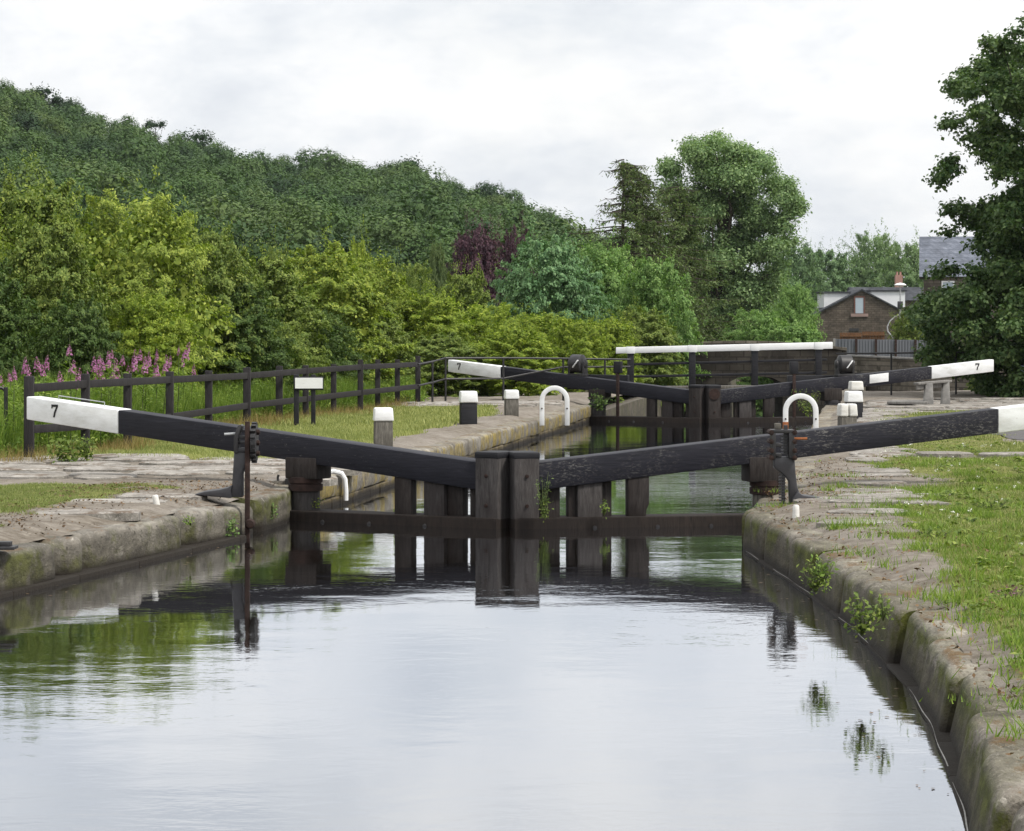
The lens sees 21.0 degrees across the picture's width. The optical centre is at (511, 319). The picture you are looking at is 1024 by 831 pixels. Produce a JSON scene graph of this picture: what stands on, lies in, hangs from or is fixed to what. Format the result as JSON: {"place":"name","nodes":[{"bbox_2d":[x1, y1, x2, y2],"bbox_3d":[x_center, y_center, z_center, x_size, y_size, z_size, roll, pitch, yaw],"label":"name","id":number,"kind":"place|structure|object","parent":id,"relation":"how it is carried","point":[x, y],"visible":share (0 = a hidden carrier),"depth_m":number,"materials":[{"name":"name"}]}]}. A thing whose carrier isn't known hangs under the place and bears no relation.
{"place":"outdoors","nodes":[
{"label":"outdoors","id":0,"kind":"place"},
{"bbox_2d":[7,403,502,459],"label":"dry grass","id":1,"kind":"structure","parent":0,"point":[416,419],"depth_m":45.53,"materials":[{"name":"plant"}]},
{"bbox_2d":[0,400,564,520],"bbox_3d":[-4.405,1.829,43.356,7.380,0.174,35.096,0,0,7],"label":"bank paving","id":2,"kind":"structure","parent":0,"point":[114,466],"depth_m":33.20,"materials":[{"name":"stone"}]},
{"bbox_2d":[44,435,82,462],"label":"weed","id":3,"kind":"object","parent":2,"relation":"on","point":[64,448],"visible":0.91,"depth_m":34.57,"materials":[{"name":"green plant"}]},
{"bbox_2d":[195,421,259,537],"bbox_3d":[-2.924,2.124,28.450,0.672,2.151,0.425,0,0,0],"label":"paddle gear","id":4,"kind":"object","parent":2,"relation":"on","point":[247,454],"visible":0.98,"depth_m":28.33,"materials":[{"name":"metal"}]},
{"bbox_2d":[0,391,620,543],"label":"bank ground","id":5,"kind":"structure","parent":0,"point":[431,436],"depth_m":30.34,"materials":[{"name":"soil"}]},
{"bbox_2d":[6,357,23,432],"bbox_3d":[-6.608,1.250,36.596,0.290,1.500,0.318,4,-8,-44],"label":"willowherb","id":6,"kind":"object","parent":5,"relation":"on","point":[14,379],"visible":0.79,"depth_m":36.61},
{"bbox_2d":[0,251,48,395],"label":"bush","id":7,"kind":"object","parent":5,"relation":"on","point":[14,322],"visible":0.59,"depth_m":43.71,"materials":[{"name":"green plant"}]},
{"bbox_2d":[0,145,122,318],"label":"bush","id":8,"kind":"object","parent":5,"relation":"on","point":[9,197],"visible":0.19,"depth_m":50.43,"materials":[{"name":"green plant"}]},
{"bbox_2d":[0,186,124,373],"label":"bush","id":9,"kind":"object","parent":5,"relation":"on","point":[41,256],"visible":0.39,"depth_m":46.56,"materials":[{"name":"green plant"}]},
{"bbox_2d":[17,273,129,394],"bbox_3d":[-6.777,0.728,42.479,1.794,2.989,1.751,0,0,0],"label":"bush","id":10,"kind":"object","parent":5,"relation":"on","point":[90,335],"visible":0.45,"depth_m":42.17,"materials":[{"name":"green plant"}]},
{"bbox_2d":[70,430,97,460],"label":"weed","id":11,"kind":"object","parent":5,"relation":"on","point":[84,450],"visible":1,"depth_m":34.74,"materials":[{"name":"green plant"}]},
{"bbox_2d":[0,480,184,526],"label":"bank grass","id":12,"kind":"structure","parent":5,"relation":"on","point":[28,496],"depth_m":28.73,"materials":[{"name":"plant"}]},
{"bbox_2d":[92,360,110,447],"bbox_3d":[-5.776,1.165,38.748,0.318,1.500,0.289,-6,-12,32],"label":"willowherb","id":13,"kind":"object","parent":5,"relation":"on","point":[101,391],"visible":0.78,"depth_m":38.73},
{"bbox_2d":[36,165,250,387],"bbox_3d":[-6.984,-0.229,49.973,4.513,5.199,3.850,0,0,0],"label":"bush","id":14,"kind":"object","parent":5,"relation":"on","point":[143,245],"visible":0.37,"depth_m":49.40,"materials":[{"name":"green plant"}]},
{"bbox_2d":[0,487,291,598],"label":"canal wall","id":15,"kind":"structure","parent":5,"relation":"on","point":[78,554],"depth_m":25.31,"materials":[{"name":"stone"}]},
{"bbox_2d":[27,395,508,528],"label":"lock gate","id":16,"kind":"structure","parent":15,"relation":"attached to","point":[447,479],"depth_m":30.46,"materials":[{"name":"black paint"}]},
{"bbox_2d":[103,274,207,398],"bbox_3d":[-6.315,0.687,47.499,2.351,2.971,2.646,0,0,0],"label":"bush","id":17,"kind":"object","parent":5,"relation":"on","point":[138,324],"visible":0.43,"depth_m":47.10,"materials":[{"name":"green plant"}]},
{"bbox_2d":[0,365,429,457],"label":"tall herbs","id":18,"kind":"object","parent":5,"relation":"on","point":[221,397],"visible":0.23,"depth_m":45.36,"materials":[{"name":"plant"}]},
{"bbox_2d":[156,188,275,393],"bbox_3d":[-5.773,-0.075,51.994,2.928,4.791,2.475,0,0,41],"label":"bush","id":19,"kind":"object","parent":5,"relation":"on","point":[224,253],"visible":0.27,"depth_m":51.38,"materials":[{"name":"green plant"}]},
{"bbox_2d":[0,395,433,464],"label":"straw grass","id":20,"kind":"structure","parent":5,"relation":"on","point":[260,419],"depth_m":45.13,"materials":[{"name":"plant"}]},
{"bbox_2d":[24,356,419,456],"bbox_3d":[-4.270,1.566,47.806,0.684,1.667,24.554,0,0,9],"label":"wooden fence","id":21,"kind":"object","parent":5,"relation":"on","point":[85,383],"visible":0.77,"depth_m":45.49,"materials":[{"name":"wood"}]},
{"bbox_2d":[187,261,310,409],"bbox_3d":[-5.397,0.534,52.000,2.905,3.418,2.949,0,0,-30],"label":"bush","id":22,"kind":"object","parent":5,"relation":"on","point":[276,355],"visible":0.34,"depth_m":51.48,"materials":[{"name":"green plant"}]},
{"bbox_2d":[264,222,289,288],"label":"young tree","id":23,"kind":"object","parent":5,"relation":"on","point":[270,251],"visible":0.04,"depth_m":104.84,"materials":[{"name":"green plant"}]},
{"bbox_2d":[229,227,339,381],"bbox_3d":[-5.216,0.215,56.099,3.797,4.204,3.432,0,0,0],"label":"bush","id":24,"kind":"object","parent":5,"relation":"on","point":[288,299],"visible":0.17,"depth_m":55.60,"materials":[{"name":"green plant"}]},
{"bbox_2d":[265,317,339,402],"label":"bush","id":25,"kind":"object","parent":5,"relation":"on","point":[298,351],"visible":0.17,"depth_m":53.30,"materials":[{"name":"green plant"}]},
{"bbox_2d":[294,375,323,426],"bbox_3d":[-3.459,1.494,46.904,0.509,1.112,0.103,0,0,0],"label":"sign","id":26,"kind":"object","parent":5,"relation":"on","point":[313,383],"visible":0.73,"depth_m":46.86,"materials":[{"name":"white paint"}]},
{"bbox_2d":[293,295,371,395],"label":"bush","id":27,"kind":"object","parent":5,"relation":"on","point":[336,346],"visible":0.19,"depth_m":56.78,"materials":[{"name":"green plant"}]},
{"bbox_2d":[266,213,414,400],"bbox_3d":[-4.086,0.006,59.995,3.945,4.686,3.501,0,0,0],"label":"bush","id":28,"kind":"object","parent":5,"relation":"on","point":[349,292],"visible":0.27,"depth_m":59.48,"materials":[{"name":"green plant"}]},
{"bbox_2d":[347,214,370,266],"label":"young tree","id":29,"kind":"object","parent":5,"relation":"on","point":[357,249],"visible":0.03,"depth_m":99.85,"materials":[{"name":"green plant"}]},
{"bbox_2d":[337,231,416,341],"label":"bush","id":30,"kind":"object","parent":5,"relation":"on","point":[391,283],"visible":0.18,"depth_m":69.54,"materials":[{"name":"green plant"}]},
{"bbox_2d":[346,296,436,393],"bbox_3d":[-3.179,0.754,62.919,2.930,2.934,2.650,0,0,0],"label":"bush","id":31,"kind":"object","parent":5,"relation":"on","point":[392,335],"visible":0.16,"depth_m":62.78,"materials":[{"name":"green plant"}]},
{"bbox_2d":[390,244,439,315],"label":"bush","id":32,"kind":"object","parent":5,"relation":"on","point":[415,270],"visible":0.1,"depth_m":91.76,"materials":[{"name":"green plant"}]},
{"bbox_2d":[276,405,590,508],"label":"lock wall","id":33,"kind":"structure","parent":5,"relation":"on","point":[502,437],"depth_m":44.90,"materials":[{"name":"stone"}]},
{"bbox_2d":[373,407,393,446],"bbox_3d":[-1.831,1.662,39.192,0.282,0.816,0.282,0,0,-7],"label":"mooring post","id":34,"kind":"object","parent":33,"relation":"on","point":[383,418],"visible":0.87,"depth_m":39.06,"materials":[{"name":"white paint"}]},
{"bbox_2d":[459,391,477,424],"bbox_3d":[-0.763,1.661,48.125,0.313,0.819,0.313,0,0,-7],"label":"mooring post","id":35,"kind":"object","parent":33,"relation":"on","point":[468,400],"visible":0.85,"depth_m":47.98,"materials":[{"name":"black paint"}]},
{"bbox_2d":[504,390,518,416],"bbox_3d":[-0.011,1.704,52.360,0.273,0.731,0.273,0,0,-7],"label":"mooring post","id":36,"kind":"object","parent":33,"relation":"on","point":[511,402],"visible":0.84,"depth_m":52.24,"materials":[{"name":"white paint"}]},
{"bbox_2d":[540,386,569,425],"bbox_3d":[0.793,1.607,51.399,0.558,0.746,0.075,0,0,3],"label":"ladder hoop","id":37,"kind":"object","parent":33,"relation":"attached to","point":[565,395],"visible":1,"depth_m":51.38,"materials":[{"name":"white metal"}]},
{"bbox_2d":[448,354,704,422],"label":"lock gate","id":38,"kind":"structure","parent":33,"relation":"attached to","point":[673,399],"depth_m":60.67,"materials":[{"name":"black paint"}]},
{"bbox_2d":[424,216,450,298],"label":"young tree","id":39,"kind":"object","parent":5,"relation":"on","point":[436,259],"visible":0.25,"depth_m":117.87,"materials":[{"name":"green plant"}]},
{"bbox_2d":[397,279,484,390],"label":"bush","id":40,"kind":"object","parent":5,"relation":"on","point":[436,312],"visible":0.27,"depth_m":69.50,"materials":[{"name":"green plant"}]},
{"bbox_2d":[400,321,494,396],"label":"bush","id":41,"kind":"object","parent":5,"relation":"on","point":[440,345],"visible":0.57,"depth_m":65.40,"materials":[{"name":"green plant"}]},
{"bbox_2d":[437,246,502,337],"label":"bush","id":42,"kind":"object","parent":5,"relation":"on","point":[467,286],"visible":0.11,"depth_m":95.44,"materials":[{"name":"green plant"}]},
{"bbox_2d":[443,205,507,305],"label":"purple tree","id":43,"kind":"object","parent":5,"relation":"on","point":[466,244],"visible":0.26,"depth_m":149.27,"materials":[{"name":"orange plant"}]},
{"bbox_2d":[457,291,541,389],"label":"bush","id":44,"kind":"object","parent":5,"relation":"on","point":[475,314],"visible":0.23,"depth_m":71.48,"materials":[{"name":"green plant"}]},
{"bbox_2d":[461,316,562,395],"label":"bush","id":45,"kind":"object","parent":5,"relation":"on","point":[524,344],"visible":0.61,"depth_m":65.58,"materials":[{"name":"green plant"}]},
{"bbox_2d":[0,456,1023,759],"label":"leaf litter","id":46,"kind":"object","parent":5,"relation":"on","point":[1000,692],"visible":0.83,"depth_m":26.46,"materials":[{"name":"plant"}]},
{"bbox_2d":[494,209,538,317],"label":"purple tree","id":47,"kind":"object","parent":5,"relation":"on","point":[508,252],"visible":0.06,"depth_m":153.50,"materials":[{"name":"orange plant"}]},
{"bbox_2d":[417,357,630,401],"bbox_3d":[-0.052,1.424,60.897,5.906,1.185,1.300,0,0,-38],"label":"iron railing","id":48,"kind":"object","parent":5,"relation":"on","point":[445,379],"visible":0.81,"depth_m":61.04,"materials":[{"name":"metal"}]},
{"bbox_2d":[500,300,594,404],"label":"bush","id":49,"kind":"object","parent":5,"relation":"on","point":[545,323],"visible":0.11,"depth_m":71.72,"materials":[{"name":"green plant"}]},
{"bbox_2d":[486,203,609,355],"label":"bush","id":50,"kind":"object","parent":5,"relation":"on","point":[563,289],"visible":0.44,"depth_m":85.25,"materials":[{"name":"green plant"}]},
{"bbox_2d":[547,235,618,332],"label":"bush","id":51,"kind":"object","parent":5,"relation":"on","point":[603,297],"visible":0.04,"depth_m":89.69,"materials":[{"name":"green plant"}]},
{"bbox_2d":[544,311,623,404],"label":"bush","id":52,"kind":"object","parent":5,"relation":"on","point":[584,342],"visible":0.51,"depth_m":69.56,"materials":[{"name":"green plant"}]},
{"bbox_2d":[575,219,637,320],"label":"bush","id":53,"kind":"object","parent":5,"relation":"on","point":[611,277],"visible":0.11,"depth_m":93.28,"materials":[{"name":"green plant"}]},
{"bbox_2d":[586,306,642,401],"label":"bush","id":54,"kind":"object","parent":5,"relation":"on","point":[617,333],"visible":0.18,"depth_m":75.62,"materials":[{"name":"green plant"}]},
{"bbox_2d":[559,159,716,341],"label":"larch tree","id":55,"kind":"object","parent":5,"relation":"on","point":[625,174],"visible":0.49,"depth_m":111.74,"materials":[{"name":"green plant"}]},
{"bbox_2d":[606,289,688,409],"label":"bush","id":56,"kind":"object","parent":5,"relation":"on","point":[657,331],"visible":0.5,"depth_m":79.41,"materials":[{"name":"green plant"}]},
{"bbox_2d":[612,230,711,411],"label":"bush","id":57,"kind":"object","parent":5,"relation":"on","point":[649,286],"visible":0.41,"depth_m":87.47,"materials":[{"name":"green plant"}]},
{"bbox_2d":[597,173,726,341],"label":"larch tree","id":58,"kind":"object","parent":5,"relation":"on","point":[639,211],"visible":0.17,"depth_m":112.79,"materials":[{"name":"green plant"}]},
{"bbox_2d":[626,204,708,336],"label":"larch tree","id":59,"kind":"object","parent":5,"relation":"on","point":[657,217],"visible":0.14,"depth_m":113.69,"materials":[{"name":"green plant"}]},
{"bbox_2d":[653,186,755,332],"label":"larch tree","id":60,"kind":"object","parent":5,"relation":"on","point":[680,208],"visible":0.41,"depth_m":117.65,"materials":[{"name":"green plant"}]},
{"bbox_2d":[675,313,740,384],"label":"bush","id":61,"kind":"object","parent":5,"relation":"on","point":[716,336],"visible":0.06,"depth_m":117.30,"materials":[{"name":"green plant"}]},
{"bbox_2d":[616,342,832,388],"bbox_3d":[4.830,1.080,63.225,5.327,1.126,0.650,0,0,0],"label":"footbridge","id":62,"kind":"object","parent":5,"relation":"on","point":[692,350],"visible":0.76,"depth_m":63.13,"materials":[{"name":"wood"}]},
{"bbox_2d":[650,128,812,340],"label":"poplar tree","id":63,"kind":"object","parent":5,"relation":"on","point":[740,170],"visible":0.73,"depth_m":148.50,"materials":[{"name":"green plant"}]},
{"bbox_2d":[682,341,846,416],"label":"stone bridge","id":64,"kind":"structure","parent":5,"relation":"on","point":[831,356],"depth_m":88.00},
{"bbox_2d":[732,311,820,416],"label":"bush","id":65,"kind":"object","parent":5,"relation":"on","point":[797,334],"visible":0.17,"depth_m":111.42,"materials":[{"name":"green plant"}]},
{"bbox_2d":[770,266,826,341],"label":"bush","id":66,"kind":"object","parent":5,"relation":"on","point":[790,297],"visible":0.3,"depth_m":127.65,"materials":[{"name":"green plant"}]},
{"bbox_2d":[0,421,964,830],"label":"canal water","id":67,"kind":"structure","parent":0,"point":[296,675],"depth_m":16.77,"materials":[{"name":"grey liquid"}]},
{"bbox_2d":[0,0,1023,286],"label":"sky","id":68,"kind":"structure","parent":0,"point":[538,98],"materials":[{"name":"white"}]},
{"bbox_2d":[770,390,1023,749],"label":"bank ground","id":69,"kind":"structure","parent":0,"point":[904,568],"depth_m":23.55,"materials":[{"name":"soil"}]},
{"bbox_2d":[606,378,865,416],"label":"canal wall","id":70,"kind":"structure","parent":69,"relation":"on","point":[632,406],"depth_m":71.46,"materials":[{"name":"stone"}]},
{"bbox_2d":[719,296,797,409],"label":"bush","id":71,"kind":"object","parent":70,"relation":"on","point":[752,333],"visible":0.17,"depth_m":121.41,"materials":[{"name":"green plant"}]},
{"bbox_2d":[767,423,819,503],"bbox_3d":[3.003,1.489,27.915,0.833,0.877,0.290,0,0,0],"label":"paddle gear","id":72,"kind":"object","parent":69,"relation":"on","point":[785,466],"visible":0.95,"depth_m":27.81,"materials":[{"name":"metal"}]},
{"bbox_2d":[785,405,836,491],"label":"lock wall","id":73,"kind":"structure","parent":69,"relation":"on","point":[825,416],"depth_m":36.46,"materials":[{"name":"stone"}]},
{"bbox_2d":[783,393,818,427],"bbox_3d":[4.816,1.608,46.009,0.595,0.744,0.079,0,0,3],"label":"ladder hoop","id":74,"kind":"object","parent":73,"relation":"attached to","point":[792,398],"visible":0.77,"depth_m":45.98,"materials":[{"name":"white metal"}]},
{"bbox_2d":[837,403,857,425],"bbox_3d":[5.167,1.685,42.500,0.276,0.771,0.276,0,0,-7],"label":"mooring post","id":75,"kind":"object","parent":73,"relation":"on","point":[847,413],"visible":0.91,"depth_m":42.38,"materials":[{"name":"white paint"}]},
{"bbox_2d":[705,355,993,422],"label":"lock gate","id":76,"kind":"structure","parent":73,"relation":"attached to","point":[719,400],"depth_m":60.13,"materials":[{"name":"black paint"}]},
{"bbox_2d":[844,391,862,418],"bbox_3d":[6.284,1.694,50.736,0.301,0.751,0.301,0,0,-7],"label":"mooring post","id":77,"kind":"object","parent":73,"relation":"on","point":[854,397],"visible":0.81,"depth_m":50.60,"materials":[{"name":"paint"}]},
{"bbox_2d":[840,332,884,339],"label":"timber fence","id":78,"kind":"object","parent":69,"relation":"on","point":[873,335],"visible":0.49,"depth_m":175.00,"materials":[{"name":"wood"}]},
{"bbox_2d":[844,218,903,289],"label":"tree","id":79,"kind":"object","parent":69,"relation":"on","point":[866,274],"visible":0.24,"depth_m":328.45,"materials":[{"name":"green plant"}]},
{"bbox_2d":[742,498,1023,830],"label":"canal wall","id":80,"kind":"structure","parent":69,"relation":"on","point":[985,775],"depth_m":16.36,"materials":[{"name":"stone"}]},
{"bbox_2d":[509,404,1023,528],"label":"lock gate","id":81,"kind":"structure","parent":80,"relation":"attached to","point":[585,480],"depth_m":29.93,"materials":[{"name":"black paint"}]},
{"bbox_2d":[796,556,833,594],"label":"weed","id":82,"kind":"object","parent":80,"relation":"attached to","point":[814,585],"visible":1,"depth_m":19.37,"materials":[{"name":"green plant"}]},
{"bbox_2d":[811,552,839,590],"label":"weed","id":83,"kind":"object","parent":80,"relation":"on","point":[821,574],"visible":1,"depth_m":19.38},
{"bbox_2d":[843,590,886,640],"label":"weed","id":84,"kind":"object","parent":80,"relation":"on","point":[862,628],"visible":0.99,"depth_m":17.17,"materials":[{"name":"green plant"}]},
{"bbox_2d":[872,589,893,628],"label":"weed","id":85,"kind":"object","parent":80,"relation":"on","point":[883,609],"visible":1,"depth_m":16.98,"materials":[{"name":"green plant"}]},
{"bbox_2d":[743,407,1023,740],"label":"bank grass","id":86,"kind":"structure","parent":69,"relation":"on","point":[1002,447],"depth_m":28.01,"materials":[{"name":"plant"}]},
{"bbox_2d":[847,272,923,309],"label":"terraced house","id":87,"kind":"structure","parent":69,"relation":"on","point":[910,292],"depth_m":287.43,"materials":[{"name":"brick"}]},
{"bbox_2d":[833,338,955,359],"bbox_3d":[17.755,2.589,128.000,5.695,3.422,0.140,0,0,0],"label":"panel fence","id":88,"kind":"object","parent":69,"relation":"on","point":[861,345],"visible":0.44,"depth_m":128.00,"materials":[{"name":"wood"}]},
{"bbox_2d":[884,309,923,356],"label":"bush","id":89,"kind":"object","parent":69,"relation":"on","point":[904,334],"visible":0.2,"depth_m":133.81,"materials":[{"name":"green plant"}]},
{"bbox_2d":[847,354,968,390],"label":"stone wall","id":90,"kind":"structure","parent":69,"relation":"on","point":[869,364],"depth_m":95.70,"materials":[{"name":"stone"}]},
{"bbox_2d":[836,351,1022,394],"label":"iron railing","id":91,"kind":"object","parent":69,"relation":"on","point":[890,353],"visible":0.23,"depth_m":66.48,"materials":[{"name":"metal"}]},
{"bbox_2d":[913,520,957,537],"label":"weed","id":92,"kind":"object","parent":69,"relation":"on","point":[931,531],"visible":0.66,"depth_m":22.98,"materials":[{"name":"green plant"}]},
{"bbox_2d":[868,441,1023,702],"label":"broadleaf weeds","id":93,"kind":"object","parent":69,"relation":"on","point":[969,601],"visible":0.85,"depth_m":23.55,"materials":[{"name":"green plant"}]},
{"bbox_2d":[900,11,1023,397],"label":"maple tree","id":94,"kind":"object","parent":69,"relation":"on","point":[996,224],"visible":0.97,"depth_m":65.35,"materials":[{"name":"green plant"}]},
{"bbox_2d":[919,236,1011,374],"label":"slate roof house","id":95,"kind":"structure","parent":69,"relation":"on","point":[933,251],"depth_m":151.97,"materials":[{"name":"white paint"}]},
{"bbox_2d":[939,507,1023,644],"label":"grass stalks","id":96,"kind":"object","parent":69,"relation":"on","point":[976,576],"depth_m":18.81,"materials":[{"name":"plant"}]},
{"bbox_2d":[966,492,1014,510],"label":"weed","id":97,"kind":"object","parent":69,"relation":"on","point":[998,505],"visible":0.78,"depth_m":26.48,"materials":[{"name":"green plant"}]},
{"bbox_2d":[793,398,1023,527],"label":"bank paving","id":98,"kind":"structure","parent":0,"point":[966,404],"depth_m":35.98,"materials":[{"name":"stone"}]},
{"bbox_2d":[887,380,951,403],"bbox_3d":[8.471,1.605,57.263,1.258,0.690,0.957,0,0,14],"label":"bench","id":99,"kind":"object","parent":98,"relation":"on","point":[927,386],"visible":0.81,"depth_m":57.01,"materials":[{"name":"grey"}]},
{"bbox_3d":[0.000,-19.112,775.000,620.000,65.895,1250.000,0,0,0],"label":"hill","id":100,"kind":"structure","parent":0,"visible":0},
{"bbox_2d":[174,125,218,150],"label":"hill tree","id":101,"kind":"object","parent":100,"relation":"on","point":[201,137],"visible":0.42,"depth_m":445.51,"materials":[{"name":"green plant"}]},
{"bbox_2d":[0,79,752,289],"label":"hillside woodland","id":102,"kind":"object","parent":100,"relation":"on","point":[403,204],"visible":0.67,"depth_m":288.95,"materials":[{"name":"green plant"}]},
{"bbox_2d":[774,227,836,309],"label":"tree","id":103,"kind":"object","parent":100,"relation":"on","point":[800,263],"visible":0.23,"depth_m":298.40,"materials":[{"name":"green plant"}]},
{"bbox_2d":[804,232,858,298],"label":"tree","id":104,"kind":"object","parent":100,"relation":"on","point":[841,280],"visible":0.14,"depth_m":318.55,"materials":[{"name":"green plant"}]},
{"label":"valley ground","id":105,"kind":"structure","parent":0,"visible":0},
{"bbox_2d":[756,255,807,312],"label":"tree","id":106,"kind":"object","parent":105,"relation":"on","point":[791,280],"visible":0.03,"depth_m":289.25,"materials":[{"name":"green plant"}]},
{"bbox_2d":[811,289,906,341],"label":"gable house","id":107,"kind":"structure","parent":105,"relation":"on","point":[856,311],"depth_m":255.00,"materials":[{"name":"brick"}]},
{"bbox_2d":[851,296,867,316],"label":"window","id":108,"kind":"structure","parent":107,"relation":"in","point":[859,301],"depth_m":254.99,"materials":[{"name":"white glass"}]},
{"bbox_2d":[876,227,923,286],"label":"tree","id":109,"kind":"object","parent":105,"relation":"on","point":[909,261],"visible":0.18,"depth_m":308.76,"materials":[{"name":"green plant"}]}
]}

